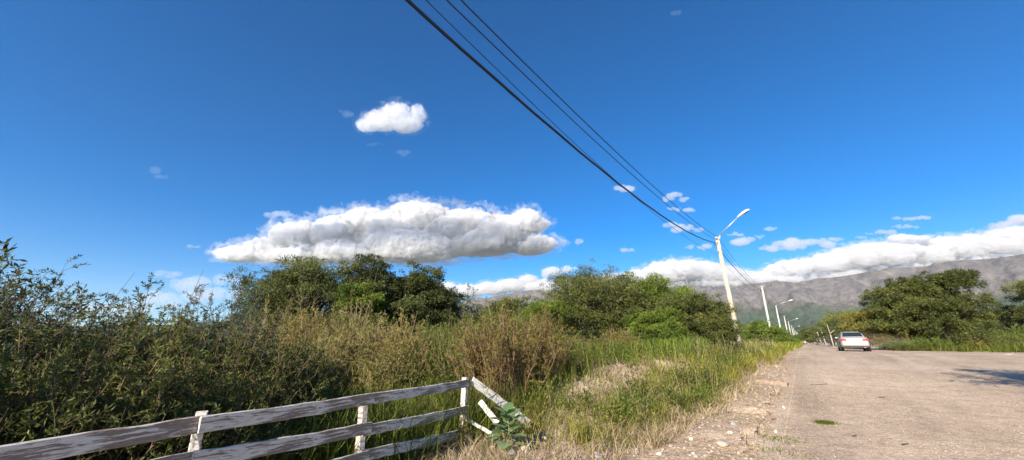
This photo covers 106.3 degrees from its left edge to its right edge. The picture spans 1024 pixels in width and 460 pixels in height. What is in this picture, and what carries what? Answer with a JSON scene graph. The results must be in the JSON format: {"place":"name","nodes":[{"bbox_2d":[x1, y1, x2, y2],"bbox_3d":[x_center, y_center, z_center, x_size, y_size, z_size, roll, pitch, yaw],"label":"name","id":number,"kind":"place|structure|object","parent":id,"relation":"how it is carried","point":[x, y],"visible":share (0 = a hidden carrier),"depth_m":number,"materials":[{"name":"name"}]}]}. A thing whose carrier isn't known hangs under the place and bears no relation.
{"place":"outdoors","nodes":[
{"label":"outdoors","id":0,"kind":"place"},
{"bbox_2d":[453,283,487,337],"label":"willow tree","id":1,"kind":"object","parent":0,"point":[471,307],"visible":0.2,"depth_m":24.55,"materials":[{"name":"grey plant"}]},
{"bbox_2d":[0,0,1023,327],"label":"sky","id":2,"kind":"structure","parent":0,"point":[175,141],"materials":[{"name":"blue"}]},
{"bbox_2d":[47,254,1023,341],"bbox_3d":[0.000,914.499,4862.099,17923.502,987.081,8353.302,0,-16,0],"label":"mountains","id":3,"kind":"structure","parent":0,"point":[812,301],"depth_m":4806.49,"materials":[{"name":"grey stone"}]},
{"bbox_2d":[299,352,792,459],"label":"dry grass","id":4,"kind":"structure","parent":0,"point":[654,436],"depth_m":6.18,"materials":[{"name":"plant"}]},
{"bbox_2d":[128,342,1023,459],"bbox_3d":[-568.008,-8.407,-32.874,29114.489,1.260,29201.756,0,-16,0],"label":"ground","id":5,"kind":"structure","parent":0,"point":[744,428],"depth_m":6.19,"materials":[{"name":"soil"}]},
{"bbox_2d":[0,237,107,353],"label":"leafy bush","id":6,"kind":"object","parent":5,"relation":"on","point":[24,279],"visible":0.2,"depth_m":5.72,"materials":[{"name":"green plant"}]},
{"bbox_2d":[0,276,124,424],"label":"leafy bush","id":7,"kind":"object","parent":5,"relation":"on","point":[29,345],"visible":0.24,"depth_m":3.56,"materials":[{"name":"green plant"}]},
{"bbox_2d":[0,253,147,400],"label":"leafy bush","id":8,"kind":"object","parent":5,"relation":"on","point":[63,311],"visible":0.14,"depth_m":4.08,"materials":[{"name":"green plant"}]},
{"bbox_2d":[0,316,189,459],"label":"leafy bush","id":9,"kind":"object","parent":5,"relation":"on","point":[60,421],"visible":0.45,"depth_m":2.62,"materials":[{"name":"green plant"}]},
{"bbox_2d":[0,307,199,455],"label":"leafy bush","id":10,"kind":"object","parent":5,"relation":"on","point":[66,342],"visible":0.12,"depth_m":3.44,"materials":[{"name":"green plant"}]},
{"bbox_2d":[4,281,214,409],"bbox_3d":[-4.693,1.897,4.285,2.440,2.554,2.420,0,-16,0],"label":"leafy bush","id":11,"kind":"object","parent":5,"relation":"on","point":[128,318],"visible":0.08,"depth_m":4.25,"materials":[{"name":"green plant"}]},
{"bbox_2d":[0,326,254,459],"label":"leafy bush","id":12,"kind":"object","parent":5,"relation":"on","point":[142,415],"visible":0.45,"depth_m":2.88,"materials":[{"name":"green plant"}]},
{"bbox_2d":[22,271,283,410],"bbox_3d":[-4.240,1.875,4.591,2.485,2.758,2.503,0,-16,0],"label":"leafy bush","id":13,"kind":"object","parent":5,"relation":"on","point":[164,329],"visible":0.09,"depth_m":4.58,"materials":[{"name":"green plant"}]},
{"bbox_2d":[39,340,306,459],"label":"leafy bush","id":14,"kind":"object","parent":5,"relation":"on","point":[237,404],"visible":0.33,"depth_m":3.55,"materials":[{"name":"green plant"}]},
{"bbox_2d":[141,282,303,376],"bbox_3d":[-4.658,2.199,5.999,2.580,2.783,2.617,10,-19,-31],"label":"leafy bush","id":15,"kind":"object","parent":5,"relation":"on","point":[238,322],"visible":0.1,"depth_m":6.03,"materials":[{"name":"green plant"}]},
{"bbox_2d":[0,377,468,459],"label":"rail fence","id":16,"kind":"object","parent":5,"relation":"on","point":[199,426],"visible":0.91,"depth_m":3.19,"materials":[{"name":"white paint"}]},
{"bbox_2d":[138,303,333,458],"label":"leafy bush","id":17,"kind":"object","parent":5,"relation":"on","point":[233,369],"visible":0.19,"depth_m":4.62,"materials":[{"name":"green plant"}]},
{"bbox_2d":[210,319,296,361],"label":"wiry shrub","id":18,"kind":"object","parent":5,"relation":"on","point":[269,338],"visible":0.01,"depth_m":8.42,"materials":[{"name":"green plant"}]},
{"bbox_2d":[197,328,342,452],"bbox_3d":[-3.469,2.436,5.128,2.162,2.228,1.992,0,-16,0],"label":"leafy bush","id":19,"kind":"object","parent":5,"relation":"on","point":[308,389],"visible":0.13,"depth_m":5.32,"materials":[{"name":"green plant"}]},
{"bbox_2d":[229,278,314,332],"bbox_3d":[-14.684,5.781,23.787,4.673,5.389,5.195,0,-16,0],"label":"thorn tree","id":20,"kind":"object","parent":5,"relation":"on","point":[259,280],"visible":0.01,"depth_m":23.25,"materials":[{"name":"green plant"}]},
{"bbox_2d":[228,293,322,346],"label":"wiry shrub","id":21,"kind":"object","parent":5,"relation":"on","point":[266,309],"visible":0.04,"depth_m":10.60,"materials":[{"name":"green plant"}]},
{"bbox_2d":[219,253,350,336],"bbox_3d":[-11.383,4.526,21.123,7.815,6.286,7.877,0,-16,0],"label":"thorn tree","id":22,"kind":"object","parent":5,"relation":"on","point":[286,287],"visible":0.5,"depth_m":20.23,"materials":[{"name":"green plant"}]},
{"bbox_2d":[268,323,324,356],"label":"thicket bush","id":23,"kind":"object","parent":5,"relation":"on","point":[298,336],"depth_m":9.97,"materials":[{"name":"green plant"}]},
{"bbox_2d":[247,291,365,358],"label":"wiry shrub","id":24,"kind":"object","parent":5,"relation":"on","point":[305,317],"visible":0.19,"depth_m":9.83,"materials":[{"name":"green plant"}]},
{"bbox_2d":[264,337,353,401],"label":"wiry shrub","id":25,"kind":"object","parent":5,"relation":"on","point":[321,367],"visible":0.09,"depth_m":7.18,"materials":[{"name":"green plant"}]},
{"bbox_2d":[280,318,391,391],"bbox_3d":[-3.939,3.091,8.532,2.724,2.267,2.494,11,-19,-33],"label":"wiry shrub","id":26,"kind":"object","parent":5,"relation":"on","point":[350,346],"visible":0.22,"depth_m":8.31,"materials":[{"name":"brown plant"}]},
{"bbox_2d":[306,284,404,348],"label":"wiry shrub","id":27,"kind":"object","parent":5,"relation":"on","point":[355,323],"visible":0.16,"depth_m":10.96,"materials":[{"name":"green plant"}]},
{"bbox_2d":[332,281,399,334],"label":"thorn tree","id":28,"kind":"object","parent":5,"relation":"on","point":[362,293],"visible":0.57,"depth_m":18.21,"materials":[{"name":"green plant"}]},
{"bbox_2d":[321,253,412,335],"bbox_3d":[-7.832,4.400,20.812,5.190,6.259,6.092,0,-16,0],"label":"thorn tree","id":29,"kind":"object","parent":5,"relation":"on","point":[379,275],"visible":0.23,"depth_m":20.18,"materials":[{"name":"green plant"}]},
{"bbox_2d":[326,346,426,411],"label":"wiry shrub","id":30,"kind":"object","parent":5,"relation":"on","point":[362,372],"visible":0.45,"depth_m":7.63,"materials":[{"name":"green plant"}]},
{"bbox_2d":[366,313,405,351],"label":"thicket bush","id":31,"kind":"object","parent":5,"relation":"on","point":[386,329],"visible":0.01,"depth_m":12.46,"materials":[{"name":"green plant"}]},
{"bbox_2d":[331,307,449,385],"bbox_3d":[-2.905,3.066,9.397,2.965,2.378,2.585,-11,-20,33],"label":"wiry shrub","id":32,"kind":"object","parent":5,"relation":"on","point":[396,346],"visible":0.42,"depth_m":9.18,"materials":[{"name":"green plant"}]},
{"bbox_2d":[136,337,661,459],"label":"tall grass","id":33,"kind":"structure","parent":5,"relation":"on","point":[346,446],"depth_m":5.75,"materials":[{"name":"green plant"}]},
{"bbox_2d":[374,260,469,336],"bbox_3d":[-5.229,4.595,20.883,5.034,5.702,5.482,-9,-19,29],"label":"thorn tree","id":34,"kind":"object","parent":5,"relation":"on","point":[422,291],"visible":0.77,"depth_m":20.42,"materials":[{"name":"green plant"}]},
{"bbox_2d":[387,314,456,369],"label":"wiry shrub","id":35,"kind":"object","parent":5,"relation":"on","point":[425,328],"visible":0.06,"depth_m":11.36,"materials":[{"name":"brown plant"}]},
{"bbox_2d":[254,352,591,459],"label":"dry stalks","id":36,"kind":"object","parent":5,"relation":"on","point":[437,410],"visible":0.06,"depth_m":6.41,"materials":[{"name":"plant"}]},
{"bbox_2d":[404,322,448,352],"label":"thicket bush","id":37,"kind":"object","parent":5,"relation":"on","point":[431,330],"visible":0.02,"depth_m":12.90,"materials":[{"name":"green plant"}]},
{"bbox_2d":[417,318,484,347],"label":"wiry shrub","id":38,"kind":"object","parent":5,"relation":"on","point":[446,331],"visible":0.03,"depth_m":13.09,"materials":[{"name":"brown plant"}]},
{"bbox_2d":[455,408,469,447],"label":"dock weed","id":39,"kind":"object","parent":5,"relation":"on","point":[463,420],"visible":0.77,"depth_m":5.59,"materials":[{"name":"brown plant"}]},
{"bbox_2d":[415,305,521,396],"bbox_3d":[-1.002,3.027,9.331,2.850,2.354,2.623,5,-17,-16],"label":"wiry shrub","id":40,"kind":"object","parent":5,"relation":"on","point":[453,340],"visible":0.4,"depth_m":9.00,"materials":[{"name":"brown plant"}]},
{"bbox_2d":[337,326,614,413],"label":"undergrowth","id":41,"kind":"object","parent":5,"relation":"on","point":[425,372],"visible":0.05,"depth_m":8.00,"materials":[{"name":"green plant"}]},
{"bbox_2d":[467,418,491,434],"bbox_3d":[-0.509,2.938,5.757,0.537,0.054,0.026,7,-32,38],"label":"fallen plank","id":42,"kind":"object","parent":5,"relation":"on","point":[475,424],"visible":0.73,"depth_m":5.71,"materials":[{"name":"white paint"}]},
{"bbox_2d":[478,399,499,422],"bbox_3d":[-0.357,2.799,5.902,0.447,0.091,0.025,35,-15,37],"label":"fallen plank","id":43,"kind":"object","parent":5,"relation":"on","point":[481,403],"visible":0.83,"depth_m":5.90,"materials":[{"name":"white paint"}]},
{"bbox_2d":[471,376,530,428],"bbox_3d":[-0.167,2.867,6.361,1.340,0.151,0.031,43,-52,-15],"label":"fallen plank","id":44,"kind":"object","parent":5,"relation":"on","point":[479,384],"visible":0.7,"depth_m":6.28,"materials":[{"name":"white paint"}]},
{"bbox_2d":[472,295,530,328],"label":"thorn tree","id":45,"kind":"object","parent":5,"relation":"on","point":[515,304],"visible":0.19,"depth_m":25.27,"materials":[{"name":"green plant"}]},
{"bbox_2d":[443,291,566,410],"bbox_3d":[-0.250,2.711,8.623,2.624,2.591,2.529,6,-17,-20],"label":"wiry shrub","id":46,"kind":"object","parent":5,"relation":"on","point":[505,362],"visible":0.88,"depth_m":8.19,"materials":[{"name":"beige plant"}]},
{"bbox_2d":[458,308,556,343],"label":"wiry shrub","id":47,"kind":"object","parent":5,"relation":"on","point":[502,321],"visible":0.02,"depth_m":14.37,"materials":[{"name":"green plant"}]},
{"bbox_2d":[485,402,533,449],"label":"leafy weed","id":48,"kind":"object","parent":5,"relation":"on","point":[507,417],"visible":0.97,"depth_m":5.45,"materials":[{"name":"green plant"}]},
{"bbox_2d":[496,302,585,388],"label":"wiry shrub","id":49,"kind":"object","parent":5,"relation":"on","point":[553,338],"visible":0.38,"depth_m":9.38,"materials":[{"name":"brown plant"}]},
{"bbox_2d":[513,295,577,342],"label":"thorn tree","id":50,"kind":"object","parent":5,"relation":"on","point":[560,307],"visible":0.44,"depth_m":22.59,"materials":[{"name":"green plant"}]},
{"bbox_2d":[545,330,595,360],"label":"wiry shrub","id":51,"kind":"object","parent":5,"relation":"on","point":[574,343],"visible":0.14,"depth_m":13.05,"materials":[{"name":"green plant"}]},
{"bbox_2d":[571,330,591,350],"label":"thicket bush","id":52,"kind":"object","parent":5,"relation":"on","point":[582,341],"visible":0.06,"depth_m":18.12,"materials":[{"name":"green plant"}]},
{"bbox_2d":[437,350,729,459],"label":"undergrowth","id":53,"kind":"object","parent":5,"relation":"on","point":[598,415],"visible":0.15,"depth_m":6.71,"materials":[{"name":"green plant"}]},
{"bbox_2d":[417,341,763,438],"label":"undergrowth","id":54,"kind":"object","parent":5,"relation":"on","point":[616,418],"visible":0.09,"depth_m":6.91,"materials":[{"name":"green plant"}]},
{"bbox_2d":[537,258,669,342],"bbox_3d":[5.843,4.967,25.391,9.156,6.834,9.569,6,-17,-21],"label":"thorn tree","id":55,"kind":"object","parent":5,"relation":"on","point":[590,296],"visible":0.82,"depth_m":23.52,"materials":[{"name":"green plant"}]},
{"bbox_2d":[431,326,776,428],"bbox_3d":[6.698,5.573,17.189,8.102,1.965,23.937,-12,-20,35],"label":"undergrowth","id":56,"kind":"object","parent":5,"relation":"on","point":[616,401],"visible":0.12,"depth_m":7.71,"materials":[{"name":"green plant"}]},
{"bbox_2d":[444,322,765,343],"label":"distant scrub","id":57,"kind":"object","parent":5,"relation":"on","point":[584,336],"visible":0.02,"depth_m":40.07,"materials":[{"name":"green plant"}]},
{"bbox_2d":[426,359,785,459],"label":"rubble","id":58,"kind":"object","parent":5,"relation":"on","point":[694,453],"visible":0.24,"depth_m":6.37,"materials":[{"name":"gravel"}]},
{"bbox_2d":[487,365,728,459],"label":"undergrowth","id":59,"kind":"object","parent":5,"relation":"on","point":[598,420],"visible":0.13,"depth_m":6.56,"materials":[{"name":"green plant"}]},
{"bbox_2d":[453,335,775,421],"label":"dry stalks","id":60,"kind":"object","parent":5,"relation":"on","point":[671,363],"visible":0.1,"depth_m":10.50,"materials":[{"name":"plant"}]},
{"bbox_2d":[585,325,644,349],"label":"wiry shrub","id":61,"kind":"object","parent":5,"relation":"on","point":[613,336],"visible":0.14,"depth_m":16.16,"materials":[{"name":"green plant"}]},
{"bbox_2d":[590,327,648,353],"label":"thicket bush","id":62,"kind":"object","parent":5,"relation":"on","point":[620,339],"visible":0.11,"depth_m":15.56,"materials":[{"name":"green plant"}]},
{"bbox_2d":[487,345,787,456],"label":"yellow grass","id":63,"kind":"structure","parent":5,"relation":"on","point":[578,437],"depth_m":8.05,"materials":[{"name":"plant"}]},
{"bbox_2d":[599,271,701,338],"bbox_3d":[9.323,5.600,26.086,7.009,5.814,8.468,-9,-19,28],"label":"thorn tree","id":64,"kind":"object","parent":5,"relation":"on","point":[654,290],"visible":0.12,"depth_m":24.96,"materials":[{"name":"green plant"}]},
{"bbox_2d":[593,334,712,360],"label":"reeds","id":65,"kind":"object","parent":5,"relation":"on","point":[670,344],"visible":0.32,"depth_m":14.98,"materials":[{"name":"green plant"}]},
{"bbox_2d":[618,305,691,348],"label":"thorn bush","id":66,"kind":"object","parent":5,"relation":"on","point":[660,321],"visible":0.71,"depth_m":18.50,"materials":[{"name":"green plant"}]},
{"bbox_2d":[541,363,789,459],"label":"straw litter","id":67,"kind":"object","parent":5,"relation":"on","point":[747,404],"visible":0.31,"depth_m":6.39,"materials":[{"name":"beige plant"}]},
{"bbox_2d":[548,338,790,411],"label":"tall grass","id":68,"kind":"structure","parent":5,"relation":"on","point":[678,369],"depth_m":10.66,"materials":[{"name":"green plant"}]},
{"bbox_2d":[647,290,743,348],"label":"thorn bush","id":69,"kind":"object","parent":5,"relation":"on","point":[696,308],"visible":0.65,"depth_m":19.51,"materials":[{"name":"green plant"}]},
{"bbox_2d":[699,313,741,348],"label":"thorn bush","id":70,"kind":"object","parent":5,"relation":"on","point":[730,333],"visible":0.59,"depth_m":18.80,"materials":[{"name":"green plant"}]},
{"bbox_2d":[716,439,730,446],"bbox_3d":[3.061,3.089,5.569,0.234,0.082,0.171,3,-11,-18],"label":"stone","id":71,"kind":"object","parent":5,"relation":"on","point":[724,442],"visible":1,"depth_m":5.51,"materials":[{"name":"white stone"}]},
{"bbox_2d":[715,209,749,346],"bbox_3d":[14.110,3.248,23.553,2.184,9.114,0.625,-11,-20,33],"label":"street lamp","id":72,"kind":"object","parent":5,"relation":"on","point":[726,281],"visible":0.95,"depth_m":24.07,"materials":[{"name":"paint"}]},
{"bbox_2d":[460,0,790,325],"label":"power cable","id":73,"kind":"object","parent":72,"relation":"attached to","point":[467,6],"visible":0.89,"depth_m":8.20,"materials":[{"name":"black plastic"}]},
{"bbox_2d":[733,321,761,340],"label":"roadside bush","id":74,"kind":"object","parent":5,"relation":"on","point":[745,326],"visible":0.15,"depth_m":43.45,"materials":[{"name":"green plant"}]},
{"bbox_2d":[759,286,770,325],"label":"utility pole","id":75,"kind":"object","parent":5,"relation":"on","point":[765,305],"visible":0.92,"depth_m":48.14,"materials":[{"name":"grey concrete"}]},
{"bbox_2d":[740,319,796,344],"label":"roadside bush","id":76,"kind":"object","parent":5,"relation":"on","point":[766,331],"visible":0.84,"depth_m":39.99,"materials":[{"name":"green plant"}]},
{"bbox_2d":[741,443,807,456],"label":"creeping weed","id":77,"kind":"object","parent":5,"relation":"on","point":[778,450],"visible":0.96,"depth_m":5.32,"materials":[{"name":"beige plant"}]},
{"bbox_2d":[766,325,795,341],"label":"roadside bush","id":78,"kind":"object","parent":5,"relation":"on","point":[790,335],"visible":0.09,"depth_m":48.78,"materials":[{"name":"green plant"}]},
{"bbox_2d":[751,433,811,446],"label":"creeping weed","id":79,"kind":"object","parent":5,"relation":"on","point":[765,435],"visible":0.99,"depth_m":5.87,"materials":[{"name":"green plant"}]},
{"bbox_2d":[775,300,791,326],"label":"street lamp","id":80,"kind":"object","parent":5,"relation":"on","point":[777,312],"visible":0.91,"depth_m":74.23,"materials":[{"name":"grey concrete"}]},
{"bbox_2d":[792,334,811,341],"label":"roadside bush","id":81,"kind":"object","parent":5,"relation":"on","point":[798,336],"visible":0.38,"depth_m":113.54,"materials":[{"name":"green plant"}]},
{"bbox_2d":[797,327,835,343],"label":"thorn tree","id":82,"kind":"object","parent":5,"relation":"on","point":[802,333],"visible":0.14,"depth_m":125.94,"materials":[{"name":"green plant"}]},
{"bbox_2d":[794,318,842,344],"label":"thorn tree","id":83,"kind":"object","parent":5,"relation":"on","point":[812,335],"visible":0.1,"depth_m":88.09,"materials":[{"name":"green plant"}]},
{"bbox_2d":[819,308,862,327],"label":"thorn tree","id":84,"kind":"object","parent":5,"relation":"on","point":[852,311],"visible":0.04,"depth_m":73.11,"materials":[{"name":"green plant"}]},
{"bbox_2d":[806,311,878,345],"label":"thorn tree","id":85,"kind":"object","parent":5,"relation":"on","point":[832,325],"visible":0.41,"depth_m":59.06,"materials":[{"name":"green plant"}]},
{"bbox_2d":[822,303,949,349],"bbox_3d":[33.943,8.740,34.696,7.862,4.507,7.216,0,-16,0],"label":"thorn tree","id":86,"kind":"object","parent":5,"relation":"on","point":[880,337],"visible":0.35,"depth_m":34.50,"materials":[{"name":"green plant"}]},
{"bbox_2d":[880,338,917,350],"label":"roadside bush","id":87,"kind":"object","parent":5,"relation":"on","point":[905,345],"visible":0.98,"depth_m":30.13,"materials":[{"name":"green plant"}]},
{"bbox_2d":[855,267,1005,344],"bbox_3d":[34.440,6.820,32.664,8.640,7.044,7.804,-8,-18,26],"label":"thorn tree","id":88,"kind":"object","parent":5,"relation":"on","point":[935,304],"visible":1,"depth_m":31.10,"materials":[{"name":"green plant"}]},
{"bbox_2d":[909,335,956,350],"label":"roadside bush","id":89,"kind":"object","parent":5,"relation":"on","point":[920,342],"visible":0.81,"depth_m":29.48,"materials":[{"name":"green plant"}]},
{"bbox_2d":[869,320,1023,344],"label":"distant scrub","id":90,"kind":"object","parent":5,"relation":"on","point":[1015,325],"visible":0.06,"depth_m":37.54,"materials":[{"name":"green plant"}]},
{"bbox_2d":[938,335,995,350],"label":"roadside bush","id":91,"kind":"object","parent":5,"relation":"on","point":[955,341],"visible":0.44,"depth_m":29.97,"materials":[{"name":"green plant"}]},
{"bbox_2d":[946,304,1023,340],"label":"thorn tree","id":92,"kind":"object","parent":5,"relation":"on","point":[1004,319],"visible":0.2,"depth_m":43.58,"materials":[{"name":"green plant"}]},
{"bbox_2d":[964,327,1023,346],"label":"roadside bush","id":93,"kind":"object","parent":5,"relation":"on","point":[1004,339],"visible":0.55,"depth_m":31.56,"materials":[{"name":"green plant"}]},
{"bbox_2d":[984,322,1023,343],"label":"roadside bush","id":94,"kind":"object","parent":5,"relation":"on","point":[1020,331],"visible":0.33,"depth_m":32.88,"materials":[{"name":"green plant"}]},
{"bbox_2d":[996,279,1023,330],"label":"thorn tree","id":95,"kind":"object","parent":5,"relation":"on","point":[1018,289],"visible":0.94,"depth_m":41.48,"materials":[{"name":"green plant"}]},
{"bbox_2d":[728,341,804,350],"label":"verge grass","id":96,"kind":"structure","parent":0,"point":[792,346],"depth_m":31.60,"materials":[{"name":"green plant"}]},
{"bbox_2d":[738,343,1023,459],"bbox_3d":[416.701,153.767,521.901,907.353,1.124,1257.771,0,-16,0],"label":"road","id":97,"kind":"structure","parent":0,"point":[817,355],"depth_m":7.94,"materials":[{"name":"beige gravel"}]},
{"bbox_2d":[811,419,841,424],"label":"creeping weed","id":98,"kind":"object","parent":97,"relation":"on","point":[825,422],"visible":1,"depth_m":6.75,"materials":[{"name":"green plant"}]},
{"bbox_2d":[835,332,871,350],"bbox_3d":[26.542,8.703,29.970,1.920,1.473,4.408,-12,-20,35],"label":"car","id":99,"kind":"object","parent":97,"relation":"on","point":[853,340],"visible":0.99,"depth_m":28.58,"materials":[{"name":"silver metal"}]},
{"bbox_2d":[875,342,1023,352],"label":"verge grass","id":100,"kind":"structure","parent":0,"point":[1008,348],"depth_m":27.40,"materials":[{"name":"green plant"}]},
{"bbox_3d":[-5.900,-2.410,-1.275,0.340,7.800,0.340,0,-16,0],"label":"utility pole","id":101,"kind":"object","parent":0,"visible":0},
{"bbox_2d":[426,0,752,290],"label":"power cable","id":102,"kind":"object","parent":101,"relation":"attached to","point":[550,120],"visible":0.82,"depth_m":7.71,"materials":[{"name":"black plastic"}]},
{"bbox_2d":[405,0,787,322],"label":"power cable","id":103,"kind":"object","parent":101,"relation":"attached to","point":[436,26],"visible":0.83,"depth_m":7.26,"materials":[{"name":"black plastic"}]},
{"bbox_2d":[446,0,785,320],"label":"power cable","id":104,"kind":"object","parent":101,"relation":"attached to","point":[559,107],"visible":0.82,"depth_m":8.35,"materials":[{"name":"black plastic"}]}
]}

